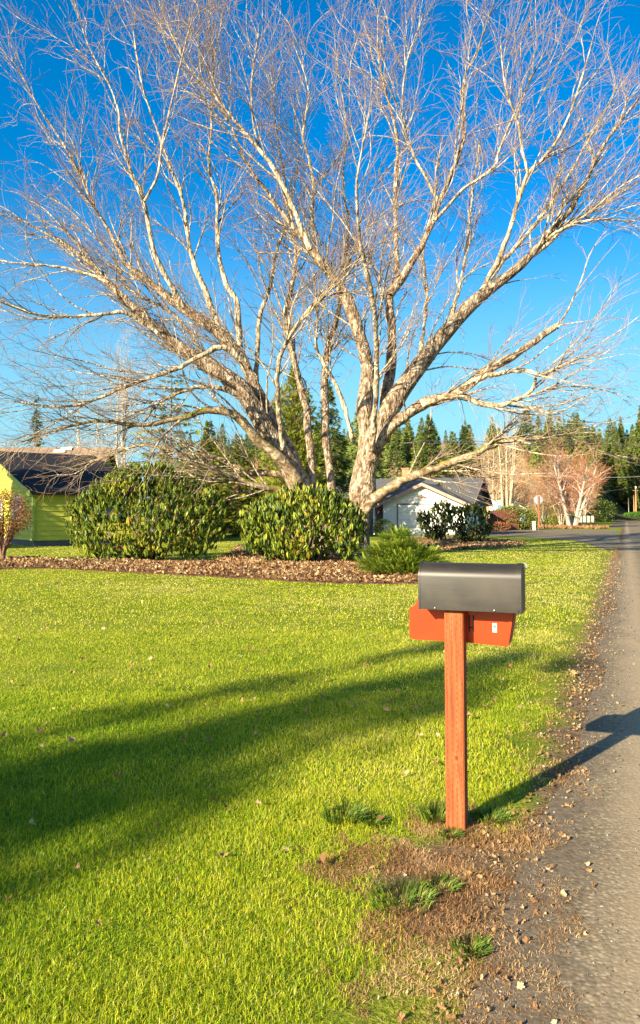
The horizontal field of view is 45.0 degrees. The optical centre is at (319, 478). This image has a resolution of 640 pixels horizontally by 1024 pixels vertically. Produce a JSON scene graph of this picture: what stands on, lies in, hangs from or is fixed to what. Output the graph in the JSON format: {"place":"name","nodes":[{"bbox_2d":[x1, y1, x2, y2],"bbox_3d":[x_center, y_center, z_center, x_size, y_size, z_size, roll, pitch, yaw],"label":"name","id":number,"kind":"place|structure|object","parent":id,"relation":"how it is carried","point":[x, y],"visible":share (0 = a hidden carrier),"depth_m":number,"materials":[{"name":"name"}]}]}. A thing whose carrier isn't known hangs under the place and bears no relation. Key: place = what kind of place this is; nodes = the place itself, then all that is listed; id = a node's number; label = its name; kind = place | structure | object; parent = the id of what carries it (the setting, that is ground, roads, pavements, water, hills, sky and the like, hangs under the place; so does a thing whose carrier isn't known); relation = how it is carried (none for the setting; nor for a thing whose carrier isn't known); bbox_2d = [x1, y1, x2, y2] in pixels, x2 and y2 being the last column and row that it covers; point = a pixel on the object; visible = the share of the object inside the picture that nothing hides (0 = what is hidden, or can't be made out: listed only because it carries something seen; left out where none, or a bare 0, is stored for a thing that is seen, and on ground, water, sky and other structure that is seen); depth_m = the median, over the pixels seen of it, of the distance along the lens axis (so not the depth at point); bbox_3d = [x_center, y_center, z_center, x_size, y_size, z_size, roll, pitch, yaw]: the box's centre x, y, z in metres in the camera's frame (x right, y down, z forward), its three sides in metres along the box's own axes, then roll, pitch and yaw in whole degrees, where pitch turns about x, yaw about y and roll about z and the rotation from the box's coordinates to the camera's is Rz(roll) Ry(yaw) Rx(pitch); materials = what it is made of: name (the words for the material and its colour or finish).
{"place":"outdoors","nodes":[
{"label":"outdoors","id":0,"kind":"place"},
{"bbox_2d":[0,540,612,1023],"bbox_3d":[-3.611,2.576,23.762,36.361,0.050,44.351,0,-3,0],"label":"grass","id":1,"kind":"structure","parent":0,"point":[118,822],"depth_m":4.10,"materials":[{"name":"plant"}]},
{"bbox_2d":[0,522,623,1023],"bbox_3d":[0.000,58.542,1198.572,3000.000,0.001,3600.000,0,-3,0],"label":"ground","id":2,"kind":"structure","parent":0,"point":[384,1014],"depth_m":4.88,"materials":[{"name":"plant"}]},
{"bbox_2d":[28,395,44,446],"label":"spruce","id":3,"kind":"object","parent":2,"relation":"on","point":[37,426],"visible":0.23,"depth_m":95.31,"materials":[{"name":"green plant"}]},
{"bbox_2d":[0,447,150,546],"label":"green house","id":4,"kind":"structure","parent":2,"relation":"on","point":[48,529],"depth_m":39.04,"materials":[{"name":"yellow paint"}]},
{"bbox_2d":[59,372,111,446],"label":"birch","id":5,"kind":"object","parent":2,"relation":"on","point":[96,445],"visible":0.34,"depth_m":67.49,"materials":[{"name":"white plant"}]},
{"bbox_2d":[87,323,162,468],"bbox_3d":[-15.026,-3.899,60.984,6.842,16.968,7.372,0,-3,0],"label":"birch","id":6,"kind":"object","parent":2,"relation":"on","point":[123,444],"visible":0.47,"depth_m":60.38,"materials":[{"name":"white plant"}]},
{"bbox_2d":[127,369,210,496],"bbox_3d":[-10.284,-1.563,51.974,5.992,12.039,5.295,-1,-3,23],"label":"cedar","id":7,"kind":"object","parent":2,"relation":"on","point":[180,382],"visible":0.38,"depth_m":52.00,"materials":[{"name":"green plant"}]},
{"bbox_2d":[147,466,226,538],"bbox_3d":[-8.331,1.786,50.038,5.556,5.568,5.400,0,-3,0],"label":"yew","id":8,"kind":"object","parent":2,"relation":"on","point":[187,522],"visible":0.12,"depth_m":49.49,"materials":[{"name":"green plant"}]},
{"bbox_2d":[184,420,240,533],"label":"yew","id":9,"kind":"object","parent":2,"relation":"on","point":[210,448],"visible":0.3,"depth_m":65.99,"materials":[{"name":"green plant"}]},
{"bbox_2d":[0,541,435,583],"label":"mulch bed","id":10,"kind":"object","parent":2,"relation":"on","point":[295,579],"visible":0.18,"depth_m":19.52,"materials":[{"name":"plant"}]},
{"bbox_2d":[0,488,32,560],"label":"russet shrub","id":11,"kind":"object","parent":10,"relation":"on","point":[7,539],"visible":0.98,"depth_m":24.88,"materials":[{"name":"brown plant"}]},
{"bbox_2d":[62,455,228,559],"bbox_3d":[-5.812,0.996,25.776,5.564,3.700,3.464,0,-3,0],"label":"rhododendron","id":12,"kind":"object","parent":10,"relation":"on","point":[96,500],"visible":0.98,"depth_m":25.13,"materials":[{"name":"green plant"}]},
{"bbox_2d":[237,480,368,562],"bbox_3d":[-0.546,1.388,24.175,4.138,2.737,2.882,0,-3,0],"label":"rhododendron","id":13,"kind":"object","parent":10,"relation":"on","point":[256,537],"visible":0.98,"depth_m":23.51,"materials":[{"name":"green plant"}]},
{"bbox_2d":[0,0,639,555],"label":"bare tree","id":14,"kind":"object","parent":10,"relation":"on","point":[376,428],"visible":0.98,"depth_m":28.07,"materials":[{"name":"brown plant"}]},
{"bbox_2d":[350,524,453,574],"bbox_3d":[2.049,1.753,19.008,2.708,1.436,2.309,0,-3,0],"label":"juniper","id":15,"kind":"object","parent":10,"relation":"on","point":[401,554],"visible":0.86,"depth_m":18.67,"materials":[{"name":"plant"}]},
{"bbox_2d":[210,435,265,536],"bbox_3d":[-6.103,0.763,55.962,6.181,8.088,6.034,-2,-3,36],"label":"yew","id":16,"kind":"object","parent":2,"relation":"on","point":[230,521],"visible":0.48,"depth_m":55.48,"materials":[{"name":"green plant"}]},
{"bbox_2d":[236,449,271,501],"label":"scrub tree","id":17,"kind":"object","parent":2,"relation":"on","point":[255,463],"visible":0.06,"depth_m":89.30,"materials":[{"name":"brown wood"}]},
{"bbox_2d":[255,402,274,520],"bbox_3d":[-3.708,-0.740,62.044,4.551,11.352,4.764,2,-4,-40],"label":"fir","id":18,"kind":"object","parent":2,"relation":"on","point":[264,461],"visible":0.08,"depth_m":61.85,"materials":[{"name":"green plant"}]},
{"bbox_2d":[263,363,325,537],"bbox_3d":[-1.699,-1.609,50.158,4.320,11.958,4.301,0,-3,0],"label":"cypress","id":19,"kind":"object","parent":2,"relation":"on","point":[296,435],"visible":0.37,"depth_m":49.55,"materials":[{"name":"green plant"}]},
{"bbox_2d":[0,544,607,741],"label":"lawn litter","id":20,"kind":"object","parent":2,"relation":"on","point":[70,739],"visible":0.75,"depth_m":7.38,"materials":[{"name":"brown plant"}]},
{"bbox_2d":[313,381,354,502],"bbox_3d":[0.545,-1.250,56.227,6.068,11.819,6.045,0,-3,0],"label":"fir","id":21,"kind":"object","parent":2,"relation":"on","point":[339,462],"visible":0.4,"depth_m":55.93,"materials":[{"name":"green plant"}]},
{"bbox_2d":[312,793,373,826],"bbox_3d":[0.113,1.606,3.737,0.324,0.086,0.328,0,-3,0],"label":"grass tuft","id":22,"kind":"object","parent":2,"relation":"on","point":[357,810],"visible":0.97,"depth_m":3.73,"materials":[{"name":"plant"}]},
{"bbox_2d":[341,401,385,478],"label":"fir","id":23,"kind":"object","parent":2,"relation":"on","point":[355,425],"visible":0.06,"depth_m":74.11,"materials":[{"name":"green plant"}]},
{"bbox_2d":[355,808,393,828],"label":"grass tuft","id":24,"kind":"object","parent":2,"relation":"on","point":[372,819],"visible":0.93,"depth_m":3.67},
{"bbox_2d":[372,518,394,534],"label":"clipped bush","id":25,"kind":"object","parent":2,"relation":"on","point":[378,521],"visible":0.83,"depth_m":54.93,"materials":[{"name":"green plant"}]},
{"bbox_2d":[383,435,411,478],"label":"fir","id":26,"kind":"object","parent":2,"relation":"on","point":[399,448],"visible":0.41,"depth_m":84.06,"materials":[{"name":"green plant"}]},
{"bbox_2d":[361,871,440,918],"bbox_3d":[0.309,1.581,2.944,0.340,0.061,0.319,0,-3,0],"label":"grass tuft","id":27,"kind":"object","parent":2,"relation":"on","point":[411,890],"visible":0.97,"depth_m":2.95,"materials":[{"name":"plant"}]},
{"bbox_2d":[317,468,492,535],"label":"white house","id":28,"kind":"structure","parent":2,"relation":"on","point":[404,504],"depth_m":58.87,"materials":[{"name":"paint"}]},
{"bbox_2d":[397,503,444,534],"bbox_3d":[7.571,3.041,58.119,3.700,2.385,0.080,-1,-3,22],"label":"garage door","id":29,"kind":"structure","parent":28,"relation":"in","point":[407,515],"depth_m":58.34,"materials":[{"name":"white paint"}]},
{"bbox_2d":[382,453,428,478],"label":"scrub tree","id":30,"kind":"object","parent":2,"relation":"on","point":[395,470],"visible":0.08,"depth_m":91.48,"materials":[{"name":"plant"}]},
{"bbox_2d":[408,797,445,824],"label":"grass tuft","id":31,"kind":"object","parent":2,"relation":"on","point":[424,815],"visible":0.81,"depth_m":3.75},
{"bbox_2d":[410,415,450,477],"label":"fir","id":32,"kind":"object","parent":2,"relation":"on","point":[433,431],"visible":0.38,"depth_m":94.98,"materials":[{"name":"green plant"}]},
{"bbox_2d":[418,868,466,895],"bbox_3d":[0.472,1.597,3.053,0.211,0.041,0.219,0,-3,0],"label":"grass tuft","id":33,"kind":"object","parent":2,"relation":"on","point":[439,879],"visible":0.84,"depth_m":3.06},
{"bbox_2d":[435,825,464,839],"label":"grass tuft","id":34,"kind":"object","parent":2,"relation":"on","point":[443,834],"visible":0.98,"depth_m":3.53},
{"bbox_2d":[280,559,636,1023],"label":"dry grass","id":35,"kind":"structure","parent":2,"relation":"on","point":[440,906],"depth_m":2.88,"materials":[{"name":"plant"}]},
{"bbox_2d":[317,852,325,864],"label":"fallen leaf","id":36,"kind":"object","parent":35,"relation":"on","point":[321,858],"visible":1,"depth_m":3.21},
{"bbox_2d":[445,425,482,477],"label":"fir","id":37,"kind":"object","parent":2,"relation":"on","point":[465,431],"visible":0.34,"depth_m":104.84,"materials":[{"name":"green plant"}]},
{"bbox_2d":[409,561,527,830],"bbox_3d":[0.712,1.144,3.700,0.574,1.499,0.292,-1,-3,20],"label":"mailbox","id":38,"kind":"object","parent":2,"relation":"on","point":[456,607],"visible":0.99,"depth_m":3.63,"materials":[{"name":"brown wood"}]},
{"bbox_2d":[442,929,494,960],"bbox_3d":[0.501,1.575,2.606,0.191,0.041,0.187,0,-3,0],"label":"grass tuft","id":39,"kind":"object","parent":2,"relation":"on","point":[479,944],"visible":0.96,"depth_m":2.61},
{"bbox_2d":[419,544,523,549],"bbox_3d":[7.726,3.400,41.061,5.923,0.037,17.396,0,-3,6],"label":"mulch bed","id":40,"kind":"object","parent":2,"relation":"on","point":[479,548],"visible":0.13,"depth_m":35.36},
{"bbox_2d":[416,498,455,540],"bbox_3d":[6.469,2.325,42.835,2.172,2.498,1.683,2,-3,-34],"label":"rhododendron","id":41,"kind":"object","parent":40,"relation":"on","point":[442,526],"visible":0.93,"depth_m":42.59,"materials":[{"name":"green plant"}]},
{"bbox_2d":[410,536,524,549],"bbox_3d":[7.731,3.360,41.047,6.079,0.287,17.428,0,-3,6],"label":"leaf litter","id":42,"kind":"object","parent":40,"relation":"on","point":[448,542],"visible":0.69,"depth_m":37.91,"materials":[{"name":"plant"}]},
{"bbox_2d":[447,501,494,541],"bbox_3d":[7.896,2.351,40.598,2.419,2.423,2.035,0,-3,0],"label":"rhododendron","id":43,"kind":"object","parent":40,"relation":"on","point":[471,533],"visible":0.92,"depth_m":40.29,"materials":[{"name":"green plant"}]},
{"bbox_2d":[470,803,515,824],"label":"grass tuft","id":44,"kind":"object","parent":2,"relation":"on","point":[497,815],"visible":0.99,"depth_m":3.74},
{"bbox_2d":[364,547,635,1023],"bbox_3d":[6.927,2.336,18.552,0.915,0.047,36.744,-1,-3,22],"label":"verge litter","id":45,"kind":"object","parent":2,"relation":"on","point":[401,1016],"visible":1,"depth_m":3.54,"materials":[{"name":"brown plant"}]},
{"bbox_2d":[491,521,510,530],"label":"green bush","id":46,"kind":"object","parent":2,"relation":"on","point":[498,527],"visible":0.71,"depth_m":73.05,"materials":[{"name":"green plant"}]},
{"bbox_2d":[489,510,518,529],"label":"wooden fence","id":47,"kind":"object","parent":2,"relation":"on","point":[500,516],"visible":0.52,"depth_m":79.89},
{"bbox_2d":[491,467,524,499],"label":"scrub tree","id":48,"kind":"object","parent":2,"relation":"on","point":[509,486],"visible":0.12,"depth_m":133.92,"materials":[{"name":"beige plant"}]},
{"bbox_2d":[491,504,541,529],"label":"olive bush","id":49,"kind":"object","parent":2,"relation":"on","point":[525,512],"visible":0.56,"depth_m":80.33,"materials":[{"name":"green plant"}]},
{"bbox_2d":[395,560,639,1023],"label":"verge gravel","id":50,"kind":"structure","parent":2,"relation":"on","point":[583,716],"depth_m":4.89,"materials":[{"name":"gravel"}]},
{"bbox_2d":[503,464,543,512],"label":"scrub tree","id":51,"kind":"object","parent":2,"relation":"on","point":[519,501],"visible":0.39,"depth_m":137.54,"materials":[{"name":"plant"}]},
{"bbox_2d":[519,465,555,506],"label":"scrub tree","id":52,"kind":"object","parent":2,"relation":"on","point":[535,486],"visible":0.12,"depth_m":141.59,"materials":[{"name":"brown plant"}]},
{"bbox_2d":[534,495,542,529],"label":"stop sign","id":53,"kind":"object","parent":2,"relation":"on","point":[538,499],"visible":0.88,"depth_m":79.23,"materials":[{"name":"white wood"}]},
{"bbox_2d":[526,483,553,524],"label":"scrub tree","id":54,"kind":"object","parent":2,"relation":"on","point":[544,510],"visible":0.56,"depth_m":124.16,"materials":[{"name":"plant"}]},
{"bbox_2d":[508,448,574,523],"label":"scrub tree","id":55,"kind":"object","parent":2,"relation":"on","point":[539,483],"visible":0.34,"depth_m":136.05,"materials":[{"name":"plant"}]},
{"bbox_2d":[532,502,559,523],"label":"green bush","id":56,"kind":"object","parent":2,"relation":"on","point":[552,509],"visible":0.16,"depth_m":133.27,"materials":[{"name":"green plant"}]},
{"bbox_2d":[531,466,579,524],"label":"scrub tree","id":57,"kind":"object","parent":2,"relation":"on","point":[561,521],"visible":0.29,"depth_m":115.09,"materials":[{"name":"brown plant"}]},
{"bbox_2d":[549,511,586,524],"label":"yellow bush","id":58,"kind":"object","parent":2,"relation":"on","point":[553,516],"visible":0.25,"depth_m":118.19,"materials":[{"name":"green plant"}]},
{"bbox_2d":[562,465,602,515],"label":"scrub tree","id":59,"kind":"object","parent":2,"relation":"on","point":[590,502],"visible":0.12,"depth_m":129.25,"materials":[{"name":"plant"}]},
{"bbox_2d":[565,456,601,515],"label":"scrub tree","id":60,"kind":"object","parent":2,"relation":"on","point":[586,476],"visible":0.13,"depth_m":144.27,"materials":[{"name":"plant"}]},
{"bbox_2d":[579,516,595,524],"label":"mailbox stand","id":61,"kind":"object","parent":2,"relation":"on","point":[587,519],"visible":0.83,"depth_m":116.55,"materials":[{"name":"white wood"}]},
{"bbox_2d":[587,498,616,521],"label":"dark bush","id":62,"kind":"object","parent":2,"relation":"on","point":[610,516],"visible":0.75,"depth_m":180.02,"materials":[{"name":"green plant"}]},
{"bbox_2d":[622,511,639,516],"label":"hedge","id":63,"kind":"object","parent":2,"relation":"on","point":[635,514],"visible":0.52,"depth_m":236.19,"materials":[{"name":"green plant"}]},
{"label":"leafy verge","id":64,"kind":"structure","parent":2,"relation":"on","visible":0},
{"bbox_2d":[470,408,538,499],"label":"alder","id":65,"kind":"object","parent":64,"relation":"on","point":[493,490],"visible":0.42,"depth_m":97.55,"materials":[{"name":"beige plant"}]},
{"bbox_2d":[484,380,530,523],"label":"alder","id":66,"kind":"object","parent":64,"relation":"on","point":[511,489],"visible":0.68,"depth_m":90.67,"materials":[{"name":"beige plant"}]},
{"bbox_2d":[537,524,608,528],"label":"leaf litter","id":67,"kind":"object","parent":64,"relation":"on","point":[565,526],"visible":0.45,"depth_m":88.31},
{"bbox_2d":[531,436,619,525],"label":"maple","id":68,"kind":"object","parent":64,"relation":"on","point":[564,498],"visible":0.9,"depth_m":95.20,"materials":[{"name":"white plant"}]},
{"bbox_2d":[0,0,639,497],"label":"sky","id":69,"kind":"structure","parent":0,"point":[543,292],"materials":[{"name":"blue"}]},
{"bbox_2d":[146,528,622,549],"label":"side street","id":70,"kind":"structure","parent":0,"point":[603,539],"depth_m":56.90,"materials":[{"name":"asphalt"}]},
{"bbox_2d":[144,461,639,521],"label":"hill","id":71,"kind":"structure","parent":0,"point":[619,516],"depth_m":257.69,"materials":[{"name":"plant"}]},
{"bbox_2d":[213,423,230,475],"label":"hill fir","id":72,"kind":"object","parent":71,"relation":"on","point":[224,443],"visible":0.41,"depth_m":285.28,"materials":[{"name":"green plant"}]},
{"bbox_2d":[242,434,252,464],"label":"hill fir","id":73,"kind":"object","parent":71,"relation":"on","point":[246,442],"visible":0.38,"depth_m":353.17,"materials":[{"name":"green plant"}]},
{"bbox_2d":[249,443,257,465],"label":"hill fir","id":74,"kind":"object","parent":71,"relation":"on","point":[252,451],"visible":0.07,"depth_m":305.48,"materials":[{"name":"green plant"}]},
{"bbox_2d":[378,444,389,475],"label":"hill fir","id":75,"kind":"object","parent":71,"relation":"on","point":[383,454],"visible":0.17,"depth_m":263.74,"materials":[{"name":"green plant"}]},
{"bbox_2d":[380,433,401,478],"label":"hill fir","id":76,"kind":"object","parent":71,"relation":"on","point":[390,450],"visible":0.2,"depth_m":192.29,"materials":[{"name":"green plant"}]},
{"bbox_2d":[400,420,416,467],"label":"hill fir","id":77,"kind":"object","parent":71,"relation":"on","point":[408,443],"visible":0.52,"depth_m":278.48,"materials":[{"name":"green plant"}]},
{"bbox_2d":[408,418,427,467],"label":"hill fir","id":78,"kind":"object","parent":71,"relation":"on","point":[420,433],"visible":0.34,"depth_m":264.99,"materials":[{"name":"green plant"}]},
{"bbox_2d":[442,431,459,477],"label":"hill fir","id":79,"kind":"object","parent":71,"relation":"on","point":[450,447],"visible":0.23,"depth_m":214.06,"materials":[{"name":"green plant"}]},
{"bbox_2d":[462,424,482,464],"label":"hill fir","id":80,"kind":"object","parent":71,"relation":"on","point":[472,436],"visible":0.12,"depth_m":256.09,"materials":[{"name":"green plant"}]},
{"bbox_2d":[484,418,496,468],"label":"hill fir","id":81,"kind":"object","parent":71,"relation":"on","point":[492,429],"visible":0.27,"depth_m":275.48,"materials":[{"name":"green plant"}]},
{"bbox_2d":[508,410,539,467],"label":"hill fir","id":82,"kind":"object","parent":71,"relation":"on","point":[530,430],"visible":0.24,"depth_m":274.18,"materials":[{"name":"green plant"}]},
{"bbox_2d":[526,415,547,485],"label":"hill fir","id":83,"kind":"object","parent":71,"relation":"on","point":[534,454],"visible":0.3,"depth_m":236.15,"materials":[{"name":"green plant"}]},
{"bbox_2d":[532,417,555,468],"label":"hill fir","id":84,"kind":"object","parent":71,"relation":"on","point":[540,458],"visible":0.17,"depth_m":230.49,"materials":[{"name":"green plant"}]},
{"bbox_2d":[552,417,569,459],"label":"hill fir","id":85,"kind":"object","parent":71,"relation":"on","point":[562,430],"visible":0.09,"depth_m":240.66,"materials":[{"name":"green plant"}]},
{"bbox_2d":[560,430,572,475],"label":"hill fir","id":86,"kind":"object","parent":71,"relation":"on","point":[568,450],"visible":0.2,"depth_m":234.37,"materials":[{"name":"green plant"}]},
{"bbox_2d":[572,413,583,460],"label":"hill fir","id":87,"kind":"object","parent":71,"relation":"on","point":[577,425],"visible":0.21,"depth_m":266.64,"materials":[{"name":"green plant"}]},
{"bbox_2d":[570,422,599,517],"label":"hill fir","id":88,"kind":"object","parent":71,"relation":"on","point":[580,434],"visible":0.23,"depth_m":192.45,"materials":[{"name":"green plant"}]},
{"bbox_2d":[587,450,604,515],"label":"hill fir","id":89,"kind":"object","parent":71,"relation":"on","point":[591,462],"visible":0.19,"depth_m":204.55,"materials":[{"name":"green plant"}]},
{"bbox_2d":[589,427,605,475],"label":"hill fir","id":90,"kind":"object","parent":71,"relation":"on","point":[597,441],"visible":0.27,"depth_m":315.70,"materials":[{"name":"green plant"}]},
{"bbox_2d":[592,447,610,492],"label":"hill fir","id":91,"kind":"object","parent":71,"relation":"on","point":[604,485],"visible":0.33,"depth_m":249.91,"materials":[{"name":"green plant"}]},
{"bbox_2d":[600,446,613,483],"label":"hill fir","id":92,"kind":"object","parent":71,"relation":"on","point":[605,461],"visible":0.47,"depth_m":309.50,"materials":[{"name":"green plant"}]},
{"bbox_2d":[603,418,613,448],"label":"hill fir","id":93,"kind":"object","parent":71,"relation":"on","point":[609,431],"visible":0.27,"depth_m":356.49,"materials":[{"name":"green plant"}]},
{"bbox_2d":[604,433,612,466],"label":"hill fir","id":94,"kind":"object","parent":71,"relation":"on","point":[607,447],"visible":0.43,"depth_m":329.25,"materials":[{"name":"green plant"}]},
{"bbox_2d":[608,421,621,462],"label":"hill fir","id":95,"kind":"object","parent":71,"relation":"on","point":[613,432],"visible":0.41,"depth_m":343.55,"materials":[{"name":"green plant"}]},
{"bbox_2d":[608,460,632,505],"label":"hill fir","id":96,"kind":"object","parent":71,"relation":"on","point":[622,492],"visible":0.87,"depth_m":303.87,"materials":[{"name":"green plant"}]},
{"bbox_2d":[606,435,634,491],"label":"hill fir","id":97,"kind":"object","parent":71,"relation":"on","point":[619,453],"visible":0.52,"depth_m":316.15,"materials":[{"name":"green plant"}]},
{"bbox_2d":[618,416,625,447],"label":"hill fir","id":98,"kind":"object","parent":71,"relation":"on","point":[621,433],"visible":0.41,"depth_m":348.05,"materials":[{"name":"green plant"}]},
{"bbox_2d":[617,459,632,509],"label":"hill fir","id":99,"kind":"object","parent":71,"relation":"on","point":[628,482],"visible":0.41,"depth_m":307.99,"materials":[{"name":"green plant"}]},
{"bbox_2d":[625,431,638,478],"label":"hill fir","id":100,"kind":"object","parent":71,"relation":"on","point":[633,453],"visible":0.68,"depth_m":328.46,"materials":[{"name":"green plant"}]},
{"bbox_2d":[631,405,639,460],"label":"hill fir","id":101,"kind":"object","parent":71,"relation":"on","point":[635,440],"visible":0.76,"depth_m":347.07,"materials":[{"name":"green plant"}]},
{"bbox_2d":[631,488,639,511],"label":"hill fir","id":102,"kind":"object","parent":71,"relation":"on","point":[638,504],"visible":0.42,"depth_m":300.55,"materials":[{"name":"green plant"}]},
{"bbox_2d":[435,443,593,444],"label":"power line","id":103,"kind":"object","parent":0,"point":[510,444],"visible":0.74,"depth_m":85.22,"materials":[{"name":"metal"}]},
{"bbox_2d":[412,437,637,441],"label":"power line","id":104,"kind":"object","parent":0,"point":[540,440],"visible":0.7,"depth_m":83.48,"materials":[{"name":"metal"}]},
{"bbox_2d":[458,521,639,1023],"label":"road","id":105,"kind":"structure","parent":0,"point":[621,840],"depth_m":3.11,"materials":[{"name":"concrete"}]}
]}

